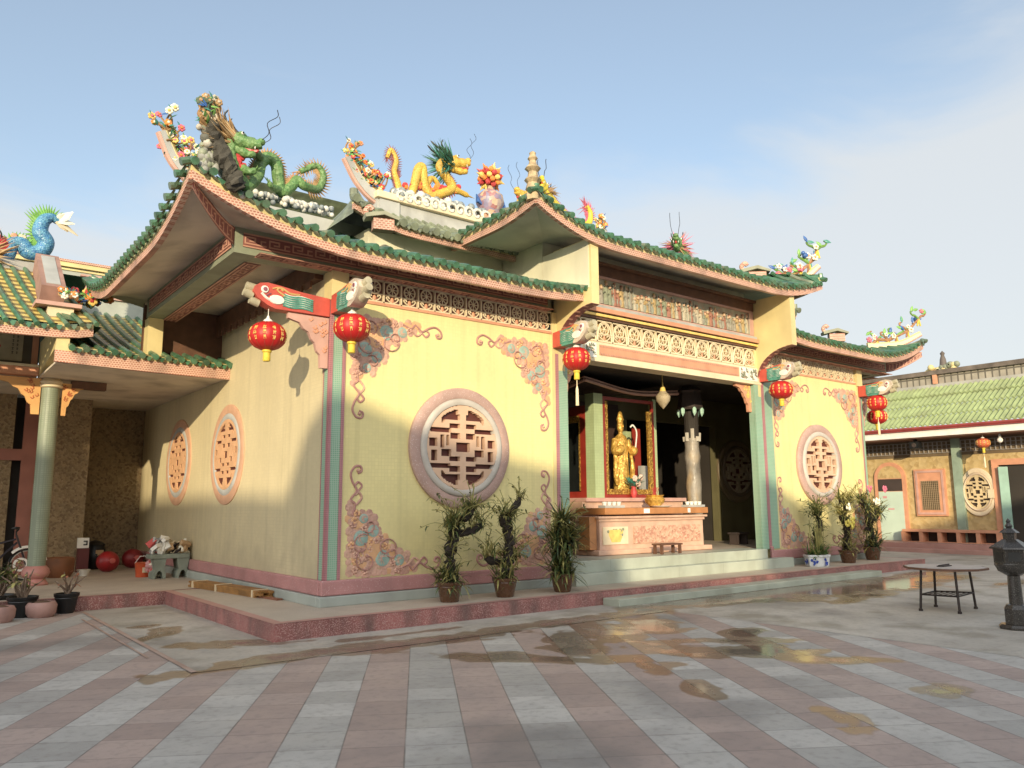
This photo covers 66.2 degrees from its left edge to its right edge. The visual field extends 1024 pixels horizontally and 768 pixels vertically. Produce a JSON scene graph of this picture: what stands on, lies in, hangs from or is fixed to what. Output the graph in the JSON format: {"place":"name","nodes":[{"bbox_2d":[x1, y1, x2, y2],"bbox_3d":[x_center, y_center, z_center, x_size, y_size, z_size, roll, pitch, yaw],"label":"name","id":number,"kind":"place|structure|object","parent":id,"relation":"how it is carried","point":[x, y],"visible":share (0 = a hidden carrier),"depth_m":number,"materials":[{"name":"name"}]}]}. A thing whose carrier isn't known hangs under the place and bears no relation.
{"place":"outdoors","nodes":[
{"label":"outdoors","id":0,"kind":"place"},
{"bbox_2d":[0,611,1023,767],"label":"courtyard paving","id":1,"kind":"structure","parent":0,"point":[668,689],"depth_m":6.43,"materials":[{"name":"tile"}]},
{"bbox_2d":[0,605,15,623],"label":"round planter","id":2,"kind":"object","parent":1,"relation":"on","point":[7,613],"visible":1,"depth_m":11.12,"materials":[{"name":"ceramic"}]},
{"bbox_2d":[0,559,21,599],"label":"potted plant","id":3,"kind":"object","parent":1,"relation":"on","point":[7,572],"visible":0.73,"depth_m":12.17,"materials":[{"name":"green plant"}]},
{"bbox_2d":[0,569,46,617],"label":"potted plant","id":4,"kind":"object","parent":1,"relation":"on","point":[19,601],"visible":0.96,"depth_m":11.68,"materials":[{"name":"green plant"}]},
{"bbox_2d":[25,600,57,617],"bbox_3d":[-7.030,3.356,11.730,0.420,0.240,0.416,6,-11,-37],"label":"round planter","id":5,"kind":"object","parent":1,"relation":"on","point":[43,609],"visible":1,"depth_m":11.58,"materials":[{"name":"ceramic"}]},
{"bbox_2d":[54,570,84,613],"bbox_3d":[-6.885,3.229,12.208,0.394,0.634,0.420,-5,-10,30],"label":"potted plant","id":6,"kind":"object","parent":1,"relation":"on","point":[66,599],"visible":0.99,"depth_m":12.08,"materials":[{"name":"black plant"}]},
{"bbox_2d":[81,612,196,671],"bbox_3d":[-4.946,3.171,9.895,0.210,0.001,5.800,6,-11,-37],"label":"paving border","id":7,"kind":"object","parent":1,"relation":"on","point":[185,667],"visible":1,"depth_m":9.32,"materials":[{"name":"stone"}]},
{"bbox_2d":[84,605,269,653],"bbox_3d":[-4.798,3.323,10.859,1.220,0.001,4.760,6,-11,-37],"label":"concrete apron","id":8,"kind":"object","parent":1,"relation":"on","point":[165,629],"visible":1,"depth_m":10.38,"materials":[{"name":"grey concrete"}]},
{"bbox_2d":[165,605,665,671],"bbox_3d":[-0.722,3.201,10.250,6.900,0.001,1.220,6,-11,-37],"label":"concrete apron","id":9,"kind":"object","parent":1,"relation":"on","point":[229,657],"visible":1,"depth_m":9.57,"materials":[{"name":"grey concrete"}]},
{"bbox_2d":[0,557,924,642],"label":"temple platform","id":10,"kind":"structure","parent":1,"relation":"on","point":[123,586],"depth_m":12.05,"materials":[{"name":"stone"}]},
{"bbox_2d":[0,527,46,580],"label":"bicycle","id":11,"kind":"object","parent":10,"relation":"on","point":[20,549],"visible":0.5,"depth_m":15.18,"materials":[{"name":"black metal"}]},
{"bbox_2d":[46,557,74,577],"bbox_3d":[-9.204,3.726,15.959,0.560,0.400,0.552,6,-11,-37],"label":"clay jar","id":12,"kind":"object","parent":10,"relation":"on","point":[58,567],"visible":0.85,"depth_m":15.76,"materials":[{"name":"brown ceramic"}]},
{"bbox_2d":[75,538,88,572],"bbox_3d":[-9.442,3.757,17.260,0.230,0.739,0.170,6,-11,-37],"label":"sign box","id":13,"kind":"object","parent":10,"relation":"on","point":[82,556],"visible":0.96,"depth_m":17.20,"materials":[{"name":"white paint"}]},
{"bbox_2d":[76,569,90,575],"bbox_3d":[-8.867,3.904,16.242,0.280,0.130,0.280,6,-11,-37],"label":"white bowl","id":14,"kind":"object","parent":10,"relation":"on","point":[83,572],"visible":0.94,"depth_m":16.17,"materials":[{"name":"ceramic"}]},
{"bbox_2d":[88,540,105,569],"bbox_3d":[-9.599,3.919,18.046,0.520,0.660,0.520,6,-11,-37],"label":"black jar","id":15,"kind":"object","parent":10,"relation":"on","point":[96,548],"visible":0.66,"depth_m":17.87,"materials":[{"name":"ceramic"}]},
{"bbox_2d":[96,551,118,571],"bbox_3d":[-8.873,3.896,17.238,0.455,0.450,0.448,1,-9,-6],"label":"red lantern drum","id":16,"kind":"object","parent":10,"relation":"on","point":[107,561],"visible":1,"depth_m":17.09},
{"bbox_2d":[0,251,232,585],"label":"gate hall","id":17,"kind":"structure","parent":10,"relation":"on","point":[72,420],"depth_m":16.57,"materials":[{"name":"beige paint"}]},
{"bbox_2d":[2,397,25,570],"bbox_3d":[-10.671,2.187,17.026,0.430,3.787,0.100,6,-11,-37],"label":"door leaf","id":18,"kind":"structure","parent":17,"relation":"in","point":[21,402],"depth_m":16.92,"materials":[{"name":"black wood"}]},
{"bbox_2d":[0,205,77,272],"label":"dragon statue","id":19,"kind":"object","parent":17,"relation":"on","point":[40,239],"visible":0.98,"depth_m":15.06,"materials":[{"name":"blue ceramic"}]},
{"bbox_2d":[57,286,78,299],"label":"flower ornament","id":20,"kind":"object","parent":17,"relation":"on","point":[65,293],"visible":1,"depth_m":13.79,"materials":[{"name":"multicoloured ceramic"}]},
{"bbox_2d":[69,287,113,308],"bbox_3d":[-7.923,-1.633,14.710,0.891,0.494,0.469,6,-11,-37],"label":"flower ornament","id":21,"kind":"object","parent":17,"relation":"on","point":[88,298],"visible":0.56,"depth_m":14.65,"materials":[{"name":"multicoloured ceramic"}]},
{"bbox_2d":[122,549,143,567],"bbox_3d":[-8.855,4.069,18.330,0.450,0.440,0.432,0,-9,-1],"label":"red lantern drum","id":22,"kind":"object","parent":10,"relation":"on","point":[130,557],"visible":0.88,"depth_m":18.18,"materials":[{"name":"fabric"}]},
{"bbox_2d":[135,556,147,576],"bbox_3d":[-7.472,3.696,15.932,0.360,0.427,0.357,6,-11,-37],"label":"bucket","id":23,"kind":"object","parent":10,"relation":"on","point":[140,569],"visible":0.62,"depth_m":15.78,"materials":[{"name":"orange plastic"}]},
{"bbox_2d":[144,560,159,577],"bbox_3d":[-7.170,3.690,15.676,0.353,0.497,0.386,6,-11,-37],"label":"paper bag","id":24,"kind":"object","parent":10,"relation":"on","point":[148,567],"visible":0.42,"depth_m":15.57,"materials":[{"name":"pink paper"}]},
{"bbox_2d":[146,553,189,578],"bbox_3d":[-6.876,3.628,15.677,0.740,0.477,0.400,6,-11,-37],"label":"stone bench","id":25,"kind":"object","parent":10,"relation":"on","point":[180,561],"visible":0.96,"depth_m":15.56,"materials":[{"name":"grey stone"}]},
{"bbox_2d":[145,535,170,553],"bbox_3d":[-7.024,3.230,15.596,0.431,0.454,0.446,6,-11,-37],"label":"paper bundle","id":26,"kind":"object","parent":25,"relation":"on","point":[160,544],"visible":0.98,"depth_m":15.57,"materials":[{"name":"white paper"}]},
{"bbox_2d":[165,538,190,553],"bbox_3d":[-6.742,3.305,15.816,0.478,0.387,0.428,6,-11,-37],"label":"stuffed toy","id":27,"kind":"object","parent":25,"relation":"on","point":[182,546],"visible":0.92,"depth_m":15.75,"materials":[{"name":"brown fur"}]},
{"bbox_2d":[188,580,273,597],"bbox_3d":[-4.681,3.379,12.980,0.290,0.124,2.761,8,-12,-44],"label":"lath bundle","id":28,"kind":"object","parent":10,"relation":"on","point":[241,590],"visible":0.95,"depth_m":12.76,"materials":[{"name":"brown wood"}]},
{"bbox_2d":[258,596,282,600],"bbox_3d":[-3.765,3.269,12.026,0.100,0.028,0.840,8,-12,-44],"label":"loose board","id":29,"kind":"object","parent":10,"relation":"on","point":[272,598],"visible":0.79,"depth_m":11.86,"materials":[{"name":"brown wood"}]},
{"bbox_2d":[420,481,507,602],"bbox_3d":[-0.785,2.312,11.674,1.268,1.775,0.880,6,-11,-37],"label":"potted plant","id":30,"kind":"object","parent":10,"relation":"on","point":[449,586],"visible":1,"depth_m":11.55,"materials":[{"name":"green plant"}]},
{"bbox_2d":[463,476,538,597],"bbox_3d":[-0.176,2.341,12.093,1.563,1.837,0.727,6,-11,-37],"label":"potted plant","id":31,"kind":"object","parent":10,"relation":"on","point":[504,581],"visible":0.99,"depth_m":12.05,"materials":[{"name":"green plant"}]},
{"bbox_2d":[82,130,927,607],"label":"temple hall","id":32,"kind":"structure","parent":10,"relation":"on","point":[312,462],"depth_m":13.68,"materials":[{"name":"yellow paint"}]},
{"bbox_2d":[148,103,199,167],"bbox_3d":[-5.455,-3.990,12.969,1.063,1.227,0.383,6,-11,-37],"label":"flower ornament","id":33,"kind":"object","parent":32,"relation":"on","point":[167,124],"visible":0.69,"depth_m":12.87,"materials":[{"name":"multicoloured ceramic"}]},
{"bbox_2d":[166,420,191,505],"bbox_3d":[-7.321,1.715,17.209,0.040,1.872,1.872,6,-11,-37],"label":"round window","id":34,"kind":"structure","parent":32,"relation":"in","point":[179,455],"depth_m":17.10,"materials":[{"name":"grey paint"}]},
{"bbox_2d":[193,91,245,192],"bbox_3d":[-3.716,-3.077,10.010,0.688,1.225,0.303,6,-11,-37],"label":"flower ornament","id":35,"kind":"object","parent":32,"relation":"on","point":[218,155],"visible":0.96,"depth_m":9.93,"materials":[{"name":"multicoloured ceramic"}]},
{"bbox_2d":[211,404,244,504],"bbox_3d":[-5.347,1.314,14.697,0.040,1.872,1.872,6,-11,-37],"label":"round window","id":36,"kind":"structure","parent":32,"relation":"in","point":[228,442],"depth_m":14.60,"materials":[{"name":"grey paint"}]},
{"bbox_2d":[197,104,332,199],"bbox_3d":[-3.234,-2.997,10.535,2.031,1.028,0.877,6,-11,-37],"label":"dragon statue","id":37,"kind":"object","parent":32,"relation":"on","point":[242,145],"visible":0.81,"depth_m":10.45,"materials":[{"name":"green ceramic"}]},
{"bbox_2d":[248,309,286,361],"bbox_3d":[-3.442,-0.690,11.054,0.536,0.753,0.536,6,-11,-37],"label":"paper lantern","id":38,"kind":"object","parent":32,"relation":"hanging from","point":[267,336],"visible":1,"depth_m":10.88,"materials":[{"name":"red paper"}]},
{"bbox_2d":[333,308,370,353],"bbox_3d":[-2.278,-0.812,11.176,0.536,0.753,0.536,6,-11,-37],"label":"paper lantern","id":39,"kind":"object","parent":32,"relation":"hanging from","point":[352,327],"visible":1,"depth_m":11.00,"materials":[{"name":"red paper"}]},
{"bbox_2d":[341,137,390,190],"bbox_3d":[-3.607,-5.376,19.503,1.333,1.293,0.493,6,-11,-37],"label":"flower ornament","id":40,"kind":"object","parent":32,"relation":"on","point":[374,178],"visible":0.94,"depth_m":19.38,"materials":[{"name":"multicoloured ceramic"}]},
{"bbox_2d":[383,134,475,199],"bbox_3d":[-2.180,-5.670,20.759,2.900,2.432,1.315,6,-11,-37],"label":"dragon statue","id":41,"kind":"object","parent":32,"relation":"on","point":[445,163],"visible":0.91,"depth_m":20.73,"materials":[{"name":"yellow ceramic"}]},
{"bbox_2d":[408,388,508,507],"bbox_3d":[-0.805,1.022,12.652,1.932,1.932,0.115,6,-11,-37],"label":"round window","id":42,"kind":"structure","parent":32,"relation":"in","point":[457,435],"depth_m":12.60,"materials":[{"name":"pink stone"}]},
{"bbox_2d":[476,163,505,216],"bbox_3d":[-0.300,-5.208,22.066,1.776,1.908,0.780,6,-11,-37],"label":"pearl vase ornament","id":43,"kind":"object","parent":32,"relation":"on","point":[489,198],"visible":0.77,"depth_m":21.61,"materials":[{"name":"ceramic"}]},
{"bbox_2d":[508,163,526,200],"bbox_3d":[1.049,-5.070,23.201,3.073,2.102,1.279,6,-11,-37],"label":"dragon statue","id":44,"kind":"object","parent":32,"relation":"on","point":[518,191],"visible":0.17,"depth_m":22.28,"materials":[{"name":"yellow ceramic"}]},
{"bbox_2d":[524,151,552,201],"bbox_3d":[0.456,-3.483,13.257,0.570,0.880,0.300,6,-11,-37],"label":"pagoda finial","id":45,"kind":"object","parent":32,"relation":"on","point":[532,168],"visible":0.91,"depth_m":13.09,"materials":[{"name":"stone"}]},
{"bbox_2d":[537,160,595,223],"bbox_3d":[0.945,-3.285,13.950,1.747,0.887,0.548,8,-12,-43],"label":"dragon statue","id":46,"kind":"object","parent":32,"relation":"on","point":[588,211],"visible":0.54,"depth_m":13.70,"materials":[{"name":"ceramic"}]},
{"bbox_2d":[562,344,590,405],"bbox_3d":[1.132,-0.226,13.754,0.507,1.220,0.507,6,-11,-37],"label":"paper lantern","id":47,"kind":"object","parent":32,"relation":"hanging from","point":[576,359],"visible":0.99,"depth_m":13.63,"materials":[{"name":"red paper"}]},
{"bbox_2d":[592,213,607,230],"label":"flower ornament","id":48,"kind":"object","parent":32,"relation":"on","point":[600,220],"visible":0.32,"depth_m":24.35,"materials":[{"name":"multicoloured ceramic"}]},
{"bbox_2d":[656,375,669,408],"bbox_3d":[3.240,0.152,16.878,0.320,0.780,0.320,6,-11,-37],"label":"pendant lamp","id":49,"kind":"object","parent":32,"relation":"hanging from","point":[662,398],"visible":0.97,"depth_m":16.77,"materials":[{"name":"beige glass"}]},
{"bbox_2d":[659,213,697,256],"bbox_3d":[4.506,-3.139,18.844,2.801,1.223,0.949,6,-11,-37],"label":"dragon statue","id":50,"kind":"object","parent":32,"relation":"on","point":[676,244],"visible":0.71,"depth_m":18.14,"materials":[{"name":"green ceramic"}]},
{"bbox_2d":[677,385,703,416],"bbox_3d":[4.233,0.408,18.708,0.640,0.770,0.554,6,-11,-37],"label":"crystal lantern","id":51,"kind":"object","parent":32,"relation":"hanging from","point":[689,397],"visible":0.85,"depth_m":18.52,"materials":[{"name":"paint"}]},
{"bbox_2d":[717,440,752,501],"bbox_3d":[6.281,2.425,21.845,1.720,1.720,0.115,6,-11,-37],"label":"round window","id":52,"kind":"structure","parent":32,"relation":"in","point":[734,461],"depth_m":21.76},
{"bbox_2d":[769,380,793,405],"bbox_3d":[6.022,0.119,17.588,0.536,0.753,0.536,-5,-10,29],"label":"paper lantern","id":53,"kind":"object","parent":32,"relation":"hanging from","point":[781,390],"visible":1,"depth_m":17.42,"materials":[{"name":"red paper"}]},
{"bbox_2d":[769,236,830,273],"bbox_3d":[6.906,-2.969,18.850,1.542,1.214,0.216,0,-9,0],"label":"flower ornament","id":54,"kind":"object","parent":32,"relation":"on","point":[800,268],"visible":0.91,"depth_m":18.84,"materials":[{"name":"multicoloured ceramic"}]},
{"bbox_2d":[801,251,808,258],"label":"bird ornament","id":55,"kind":"object","parent":54,"relation":"on","point":[804,254],"visible":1,"depth_m":18.78,"materials":[{"name":"blue ceramic"}]},
{"bbox_2d":[796,425,841,504],"bbox_3d":[7.473,1.946,19.013,1.932,1.932,0.115,6,-11,-37],"label":"round window","id":56,"kind":"structure","parent":32,"relation":"in","point":[818,457],"depth_m":18.94,"materials":[{"name":"pink stone"}]},
{"bbox_2d":[866,395,887,434],"bbox_3d":[9.419,0.703,20.233,0.507,1.220,0.507,-6,-11,34],"label":"paper lantern","id":57,"kind":"object","parent":32,"relation":"hanging from","point":[877,404],"visible":1,"depth_m":20.12,"materials":[{"name":"red paper"}]},
{"bbox_2d":[866,410,887,429],"bbox_3d":[9.893,0.873,21.289,0.536,0.753,0.536,0,-9,1],"label":"paper lantern","id":58,"kind":"object","parent":32,"relation":"hanging from","point":[871,417],"visible":0.75,"depth_m":21.12,"materials":[{"name":"red paper"}]},
{"bbox_2d":[866,306,925,342],"bbox_3d":[10.742,-1.597,21.904,2.021,1.272,0.169,1,-9,-12],"label":"flower ornament","id":59,"kind":"object","parent":32,"relation":"on","point":[895,336],"visible":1,"depth_m":21.85,"materials":[{"name":"multicoloured ceramic"}]},
{"bbox_2d":[528,496,600,592],"bbox_3d":[0.851,2.588,12.798,1.179,1.548,1.091,1,-9,-9],"label":"potted plant","id":60,"kind":"object","parent":10,"relation":"on","point":[563,535],"visible":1,"depth_m":12.64,"materials":[{"name":"green plant"}]},
{"bbox_2d":[571,548,793,586],"bbox_3d":[3.397,3.599,15.707,6.500,0.402,0.860,6,-11,-37],"label":"entrance step","id":61,"kind":"object","parent":10,"relation":"on","point":[624,568],"visible":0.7,"depth_m":15.12,"materials":[{"name":"white stone"}]},
{"bbox_2d":[652,542,682,553],"bbox_3d":[3.135,3.315,15.842,0.640,0.205,0.260,6,-11,-37],"label":"stool","id":62,"kind":"object","parent":61,"relation":"on","point":[662,545],"visible":1,"depth_m":15.74,"materials":[{"name":"brown wood"}]},
{"bbox_2d":[799,519,835,566],"bbox_3d":[6.806,3.527,17.439,0.863,1.025,1.028,-7,-11,35],"label":"planter","id":63,"kind":"object","parent":10,"relation":"on","point":[817,557],"visible":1,"depth_m":17.34,"materials":[{"name":"white ceramic"}]},
{"bbox_2d":[796,491,840,552],"bbox_3d":[6.990,3.289,18.001,0.892,1.666,1.060,1,-9,-11],"label":"potted plant","id":64,"kind":"object","parent":63,"relation":"in","point":[815,508],"visible":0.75,"depth_m":17.98,"materials":[{"name":"green plant"}]},
{"bbox_2d":[826,481,867,562],"bbox_3d":[7.835,3.226,18.382,0.951,1.895,1.163,-3,-9,19],"label":"potted plant","id":65,"kind":"object","parent":10,"relation":"on","point":[847,553],"visible":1,"depth_m":18.34,"materials":[{"name":"green plant"}]},
{"bbox_2d":[847,482,891,559],"bbox_3d":[8.901,3.355,19.455,1.535,1.951,1.026,6,-11,-37],"label":"potted plant","id":66,"kind":"object","parent":10,"relation":"on","point":[872,549],"visible":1,"depth_m":19.29,"materials":[{"name":"green plant"}]},
{"bbox_2d":[0,0,1023,430],"label":"sky","id":67,"kind":"structure","parent":0,"point":[890,133],"materials":[{"name":"blue"}]},
{"bbox_2d":[571,539,755,558],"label":"hall floor","id":68,"kind":"structure","parent":0,"point":[716,545],"depth_m":18.33,"materials":[{"name":"tile"}]},
{"bbox_2d":[568,376,685,545],"bbox_3d":[2.346,1.859,17.851,3.304,3.705,1.607,6,-11,-37],"label":"shrine cabinet","id":69,"kind":"object","parent":68,"relation":"on","point":[592,427],"visible":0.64,"depth_m":17.27,"materials":[{"name":"red wood"}]},
{"bbox_2d":[611,411,637,494],"bbox_3d":[2.483,1.577,17.754,0.707,1.978,0.461,6,-11,-37],"label":"golden statue","id":70,"kind":"object","parent":69,"relation":"on","point":[622,447],"visible":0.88,"depth_m":17.63,"materials":[{"name":"gold metal"}]},
{"bbox_2d":[623,474,643,497],"bbox_3d":[2.685,2.241,17.318,0.577,0.527,0.684,-1,-9,6],"label":"flower vase","id":71,"kind":"object","parent":69,"relation":"on","point":[634,481],"visible":1,"depth_m":17.27,"materials":[{"name":"red ceramic"}]},
{"bbox_2d":[573,507,711,555],"bbox_3d":[2.749,3.068,16.553,3.550,0.915,0.878,6,-11,-37],"label":"altar table","id":72,"kind":"object","parent":68,"relation":"on","point":[615,531],"visible":0.95,"depth_m":15.99,"materials":[{"name":"pink stone"}]},
{"bbox_2d":[598,502,624,507],"bbox_3d":[2.020,2.451,15.936,0.560,0.120,0.200,6,-11,-37],"label":"cup stand","id":73,"kind":"object","parent":72,"relation":"on","point":[609,505],"visible":1,"depth_m":15.86,"materials":[{"name":"white ceramic"}]},
{"bbox_2d":[644,487,664,506],"bbox_3d":[3.054,2.427,16.817,0.440,0.422,0.433,6,-11,-37],"label":"incense bowl","id":74,"kind":"object","parent":72,"relation":"on","point":[654,499],"visible":0.93,"depth_m":16.66,"materials":[{"name":"gold metal"}]},
{"bbox_2d":[681,501,704,506],"bbox_3d":[4.034,2.676,17.484,0.560,0.120,0.200,6,-11,-37],"label":"cup stand","id":75,"kind":"object","parent":72,"relation":"on","point":[691,503],"visible":1,"depth_m":17.41,"materials":[{"name":"white ceramic"}]},
{"bbox_2d":[682,386,703,542],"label":"dragon column","id":76,"kind":"structure","parent":68,"relation":"on","point":[692,455],"depth_m":18.46,"materials":[{"name":"beige stone"}]},
{"bbox_2d":[727,532,748,544],"bbox_3d":[5.538,3.772,19.197,0.450,0.290,0.300,6,-11,-37],"label":"stool","id":77,"kind":"object","parent":68,"relation":"on","point":[737,538],"visible":1,"depth_m":19.14,"materials":[{"name":"paint"}]},
{"bbox_2d":[634,560,1023,657],"bbox_3d":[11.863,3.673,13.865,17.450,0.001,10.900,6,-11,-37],"label":"concrete yard","id":78,"kind":"structure","parent":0,"point":[885,606],"depth_m":12.03,"materials":[{"name":"grey concrete"}]},
{"bbox_2d":[603,570,881,606],"bbox_3d":[4.814,3.838,14.982,8.200,0.115,0.370,6,-11,-37],"label":"entrance step","id":79,"kind":"object","parent":78,"relation":"on","point":[647,598],"visible":1,"depth_m":14.17,"materials":[{"name":"grey tile"}]},
{"bbox_2d":[862,358,1023,555],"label":"gallery building","id":80,"kind":"structure","parent":78,"relation":"on","point":[943,478],"depth_m":26.23,"materials":[{"name":"stone"}]},
{"bbox_2d":[909,439,921,448],"bbox_3d":[13.629,2.036,26.541,0.261,0.320,0.300,6,-11,-37],"label":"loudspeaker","id":81,"kind":"object","parent":80,"relation":"hanging from","point":[915,444],"visible":1,"depth_m":26.46,"materials":[{"name":"black plastic"}]},
{"bbox_2d":[913,468,948,515],"bbox_3d":[14.241,3.687,26.708,0.100,1.580,1.020,6,-11,-37],"label":"window","id":82,"kind":"structure","parent":80,"relation":"in","point":[931,496],"depth_m":26.66,"materials":[{"name":"paint"}]},
{"bbox_2d":[926,351,959,370],"bbox_3d":[15.994,-0.555,29.530,0.653,1.280,1.900,6,-11,-37],"label":"roof corner ornament","id":83,"kind":"object","parent":80,"relation":"on","point":[943,364],"visible":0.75,"depth_m":29.12,"materials":[{"name":"yellow paint"}]},
{"bbox_2d":[901,529,1002,543],"bbox_3d":[14.476,5.006,25.832,0.540,0.418,3.095,6,-11,-37],"label":"recessed bench","id":84,"kind":"object","parent":80,"relation":"on","point":[954,536],"visible":0.83,"depth_m":25.89,"materials":[{"name":"paint"}]},
{"bbox_2d":[963,468,994,515],"bbox_3d":[15.149,3.510,25.539,0.115,1.562,1.100,6,-11,-37],"label":"round window","id":85,"kind":"structure","parent":80,"relation":"in","point":[976,481],"depth_m":25.53,"materials":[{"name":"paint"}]},
{"bbox_2d":[975,435,990,467],"bbox_3d":[14.884,2.077,24.785,0.429,1.112,0.428,6,-11,-37],"label":"paper lantern","id":86,"kind":"object","parent":80,"relation":"hanging from","point":[982,442],"visible":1,"depth_m":24.71,"materials":[{"name":"paper"}]},
{"bbox_2d":[997,434,1002,442],"bbox_3d":[15.215,1.640,24.503,0.170,0.385,0.170,6,-11,-37],"label":"globe lamp","id":87,"kind":"object","parent":80,"relation":"hanging from","point":[999,439],"visible":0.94,"depth_m":24.45,"materials":[{"name":"white glass"}]},
{"bbox_2d":[997,467,1013,528],"bbox_3d":[15.606,3.818,24.798,0.283,2.400,0.042,-1,-9,7],"label":"door leaf","id":88,"kind":"structure","parent":80,"relation":"in","point":[1006,507],"depth_m":24.83,"materials":[{"name":"wood"}]},
{"bbox_2d":[999,464,1023,541],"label":"doorway","id":89,"kind":"structure","parent":80,"relation":"in","point":[1015,472],"depth_m":24.66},
{"bbox_2d":[903,564,988,613],"bbox_3d":[6.555,3.076,11.838,1.150,0.640,1.094,6,-11,-37],"label":"folding table","id":90,"kind":"object","parent":78,"relation":"on","point":[954,568],"visible":0.98,"depth_m":11.72,"materials":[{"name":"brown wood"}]},
{"bbox_2d":[989,518,1023,630],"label":"stone lantern","id":91,"kind":"object","parent":78,"relation":"on","point":[1008,553],"visible":1,"depth_m":9.99,"materials":[{"name":"stone"}]},
{"bbox_2d":[880,551,993,563],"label":"concrete yard","id":92,"kind":"structure","parent":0,"point":[934,558],"depth_m":23.03,"materials":[{"name":"grey concrete"}]},
{"bbox_2d":[937,564,951,566],"bbox_3d":[6.545,2.742,11.883,0.381,0.030,0.100,6,-11,-37],"label":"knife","id":93,"kind":"object","parent":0,"point":[944,565],"visible":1,"depth_m":11.85,"materials":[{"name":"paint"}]}
]}

